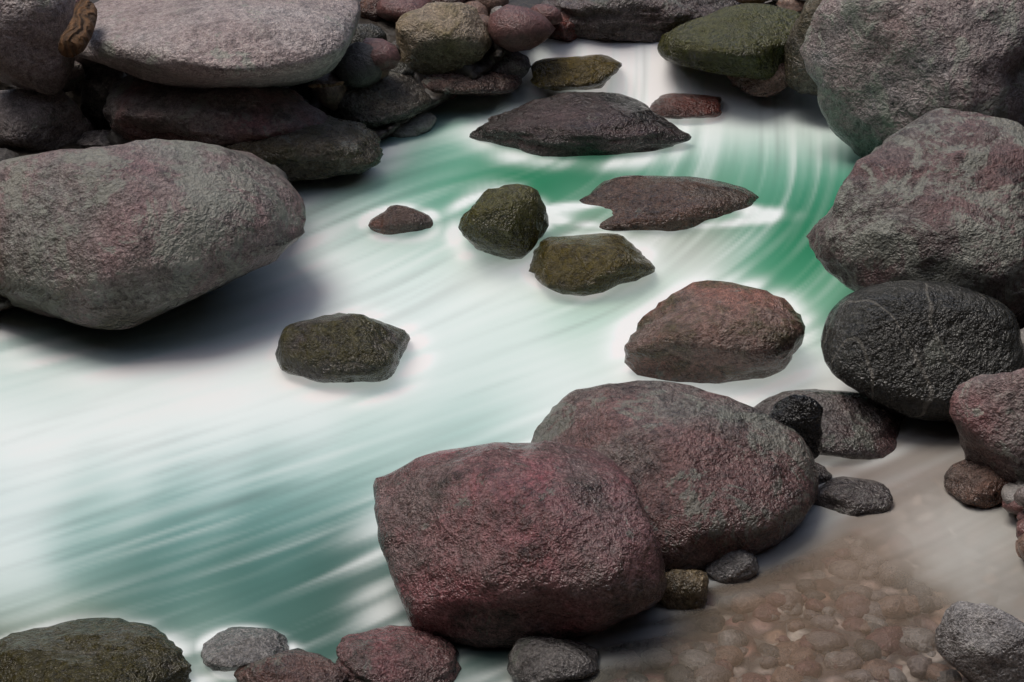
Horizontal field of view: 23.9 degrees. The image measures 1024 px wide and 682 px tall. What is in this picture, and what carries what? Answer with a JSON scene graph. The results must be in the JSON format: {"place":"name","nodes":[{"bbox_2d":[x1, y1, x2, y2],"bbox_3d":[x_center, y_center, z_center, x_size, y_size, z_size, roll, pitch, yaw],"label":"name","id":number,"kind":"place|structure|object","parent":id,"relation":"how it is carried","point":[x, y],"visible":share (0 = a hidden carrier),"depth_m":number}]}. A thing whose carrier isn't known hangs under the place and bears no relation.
{"place":"outdoors","nodes":[
{"label":"outdoors","id":0,"kind":"place"},
{"bbox_2d":[0,12,1023,681],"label":"stream water","id":1,"kind":"structure","parent":0,"point":[192,478],"depth_m":6.14},
{"bbox_2d":[0,89,94,151],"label":"rock","id":2,"kind":"object","parent":1,"relation":"on","point":[31,120],"visible":0.79,"depth_m":7.10},
{"bbox_2d":[0,0,75,94],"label":"corner rock","id":3,"kind":"object","parent":2,"relation":"on","point":[31,56],"visible":0.86,"depth_m":6.96},
{"bbox_2d":[62,61,85,91],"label":"rock","id":4,"kind":"object","parent":2,"relation":"on","point":[75,80],"visible":0.38,"depth_m":7.25},
{"bbox_2d":[0,617,191,681],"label":"rock","id":5,"kind":"object","parent":1,"relation":"on","point":[103,649],"visible":1,"depth_m":5.08},
{"bbox_2d":[0,138,305,329],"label":"boulder","id":6,"kind":"object","parent":1,"relation":"on","point":[132,234],"visible":0.99,"depth_m":6.24},
{"bbox_2d":[103,74,327,145],"bbox_3d":[-0.857,-0.660,7.134,0.689,0.293,0.556,0,25,0],"label":"rock","id":7,"kind":"object","parent":1,"relation":"on","point":[135,108],"visible":0.56,"depth_m":6.94},
{"bbox_2d":[78,0,360,88],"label":"boulder","id":8,"kind":"object","parent":7,"relation":"on","point":[200,44],"visible":0.9,"depth_m":6.86},
{"bbox_2d":[58,0,96,57],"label":"driftwood","id":9,"kind":"object","parent":8,"relation":"on","point":[75,37],"visible":1,"depth_m":6.74},
{"bbox_2d":[308,81,343,87],"bbox_3d":[-0.538,-0.748,7.043,0.018,0.037,0.148,19,31,34],"label":"driftwood","id":10,"kind":"object","parent":8,"relation":"on","point":[325,85],"visible":1,"depth_m":7.03},
{"bbox_2d":[201,626,288,671],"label":"rock","id":11,"kind":"object","parent":1,"relation":"on","point":[232,649],"visible":0.86,"depth_m":5.15},
{"bbox_2d":[234,648,349,681],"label":"rough rock","id":12,"kind":"object","parent":1,"relation":"on","point":[297,665],"visible":1,"depth_m":5.08},
{"bbox_2d":[222,115,382,182],"bbox_3d":[-0.693,-0.560,7.025,0.642,0.186,0.356,0,25,0],"label":"rock","id":13,"kind":"object","parent":1,"relation":"on","point":[330,147],"visible":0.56,"depth_m":6.90},
{"bbox_2d":[275,313,409,382],"bbox_3d":[-0.437,0.023,6.252,0.345,0.195,0.318,0,25,0],"label":"dark rock","id":14,"kind":"object","parent":1,"relation":"in","point":[342,348],"visible":0.91,"depth_m":6.15},
{"bbox_2d":[329,71,433,129],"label":"rock","id":15,"kind":"object","parent":1,"relation":"on","point":[391,98],"visible":0.62,"depth_m":7.30},
{"bbox_2d":[336,625,461,681],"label":"pink rock","id":16,"kind":"object","parent":1,"relation":"on","point":[391,653],"visible":0.98,"depth_m":5.11},
{"bbox_2d":[368,205,432,234],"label":"ledge rock","id":17,"kind":"object","parent":1,"relation":"on","point":[393,219],"visible":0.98,"depth_m":6.80},
{"bbox_2d":[430,0,474,2],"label":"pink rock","id":18,"kind":"object","parent":1,"relation":"on","point":[452,1],"visible":0.04,"depth_m":7.61},
{"bbox_2d":[422,70,521,95],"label":"rock","id":19,"kind":"object","parent":1,"relation":"on","point":[490,82],"visible":0.61,"depth_m":7.46},
{"bbox_2d":[395,2,492,74],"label":"tan rock","id":20,"kind":"object","parent":19,"relation":"on","point":[440,38],"visible":0.88,"depth_m":7.44},
{"bbox_2d":[491,51,530,78],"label":"rock","id":21,"kind":"object","parent":19,"relation":"on","point":[517,63],"visible":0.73,"depth_m":7.53},
{"bbox_2d":[458,184,548,259],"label":"rock","id":22,"kind":"object","parent":1,"relation":"on","point":[510,221],"visible":1,"depth_m":6.62},
{"bbox_2d":[507,636,598,681],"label":"rock","id":23,"kind":"object","parent":1,"relation":"on","point":[540,659],"visible":1,"depth_m":5.05},
{"bbox_2d":[548,12,576,41],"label":"rock","id":24,"kind":"object","parent":1,"relation":"on","point":[564,30],"visible":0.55,"depth_m":7.67},
{"bbox_2d":[530,54,621,90],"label":"mossy rock","id":25,"kind":"object","parent":1,"relation":"on","point":[590,72],"visible":1,"depth_m":7.53},
{"bbox_2d":[469,92,690,156],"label":"dark slab","id":26,"kind":"structure","parent":1,"relation":"in","point":[567,124],"depth_m":7.23},
{"bbox_2d":[529,233,654,295],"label":"rock","id":27,"kind":"object","parent":1,"relation":"on","point":[584,265],"visible":1,"depth_m":6.56},
{"bbox_2d":[541,0,763,42],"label":"boulder","id":28,"kind":"object","parent":1,"relation":"on","point":[651,21],"visible":0.67,"depth_m":7.66},
{"bbox_2d":[579,175,758,230],"bbox_3d":[0.427,-0.374,6.887,0.602,0.169,0.334,0,25,0],"label":"ledge rock","id":29,"kind":"object","parent":1,"relation":"on","point":[659,203],"visible":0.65,"depth_m":6.79},
{"bbox_2d":[658,569,708,614],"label":"rock","id":30,"kind":"object","parent":1,"relation":"on","point":[686,591],"visible":0.83,"depth_m":5.27},
{"bbox_2d":[650,93,721,118],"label":"red rock","id":31,"kind":"object","parent":1,"relation":"on","point":[678,106],"visible":0.99,"depth_m":7.48},
{"bbox_2d":[624,280,804,383],"bbox_3d":[0.543,0.007,6.239,0.443,0.282,0.378,8,26,17],"label":"brown rock","id":32,"kind":"object","parent":1,"relation":"on","point":[712,331],"visible":0.93,"depth_m":6.11},
{"bbox_2d":[704,549,759,584],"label":"rock","id":33,"kind":"object","parent":1,"relation":"on","point":[738,566],"visible":0.89,"depth_m":5.37},
{"bbox_2d":[727,63,788,96],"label":"pink rock","id":34,"kind":"object","parent":1,"relation":"on","point":[776,83],"visible":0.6,"depth_m":7.49},
{"bbox_2d":[657,3,800,79],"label":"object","id":35,"kind":"object","parent":34,"relation":"on","point":[746,40],"visible":0.81,"depth_m":7.47},
{"bbox_2d":[769,394,822,458],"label":"black rock","id":36,"kind":"object","parent":1,"relation":"on","point":[801,415],"visible":0.62,"depth_m":5.61},
{"bbox_2d":[815,462,831,483],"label":"pebble","id":37,"kind":"object","parent":1,"relation":"on","point":[825,475],"visible":0.16,"depth_m":5.73},
{"bbox_2d":[754,389,905,459],"bbox_3d":[0.775,0.185,5.925,0.417,0.128,0.354,0,25,0],"label":"pink rock","id":38,"kind":"object","parent":1,"relation":"on","point":[856,425],"visible":0.59,"depth_m":5.85},
{"bbox_2d":[813,476,892,519],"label":"pebble","id":39,"kind":"object","parent":1,"relation":"on","point":[841,496],"visible":0.93,"depth_m":5.62},
{"bbox_2d":[799,0,1023,157],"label":"boulder","id":40,"kind":"object","parent":1,"relation":"on","point":[879,72],"visible":0.74,"depth_m":6.92},
{"bbox_2d":[806,107,1023,328],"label":"boulder","id":41,"kind":"object","parent":1,"relation":"on","point":[936,195],"visible":0.73,"depth_m":6.13},
{"bbox_2d":[821,280,1023,420],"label":"boulder","id":42,"kind":"object","parent":1,"relation":"on","point":[920,350],"visible":0.86,"depth_m":5.82},
{"bbox_2d":[944,459,1007,508],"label":"rock","id":43,"kind":"object","parent":1,"relation":"on","point":[971,483],"visible":0.78,"depth_m":5.61},
{"bbox_2d":[949,368,1023,482],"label":"edge rock","id":44,"kind":"object","parent":1,"relation":"on","point":[986,411],"visible":0.87,"depth_m":5.56},
{"bbox_2d":[0,0,1023,681],"bbox_3d":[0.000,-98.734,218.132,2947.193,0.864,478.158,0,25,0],"label":"riverbed","id":45,"kind":"structure","parent":0,"point":[754,630],"depth_m":5.38},
{"bbox_2d":[75,130,110,148],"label":"rock","id":46,"kind":"object","parent":45,"relation":"on","point":[91,138],"visible":0.52,"depth_m":7.12},
{"bbox_2d":[349,23,386,44],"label":"dark rock","id":47,"kind":"object","parent":45,"relation":"on","point":[364,31],"visible":0.35,"depth_m":7.45},
{"bbox_2d":[360,0,382,21],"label":"rock","id":48,"kind":"object","parent":45,"relation":"on","point":[368,9],"visible":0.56,"depth_m":7.63},
{"bbox_2d":[389,61,413,76],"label":"dark rock","id":49,"kind":"object","parent":45,"relation":"on","point":[402,68],"visible":0.32,"depth_m":7.44},
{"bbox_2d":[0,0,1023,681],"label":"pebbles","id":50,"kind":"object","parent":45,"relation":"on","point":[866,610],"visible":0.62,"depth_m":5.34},
{"bbox_2d":[373,440,667,648],"bbox_3d":[0.012,0.464,5.322,0.647,0.434,0.570,0,25,0],"label":"boulder","id":51,"kind":"object","parent":45,"relation":"on","point":[500,545],"visible":0.97,"depth_m":5.14},
{"bbox_2d":[531,380,818,571],"bbox_3d":[0.370,0.322,5.616,0.645,0.365,0.581,22,33,38],"label":"angular boulder","id":52,"kind":"object","parent":45,"relation":"on","point":[713,477],"visible":0.63,"depth_m":5.46},
{"bbox_2d":[784,0,821,95],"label":"dark rock","id":53,"kind":"object","parent":45,"relation":"on","point":[798,78],"visible":0.41,"depth_m":7.39},
{"bbox_2d":[935,601,1023,681],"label":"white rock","id":54,"kind":"object","parent":45,"relation":"on","point":[981,642],"visible":1,"depth_m":4.96}
]}

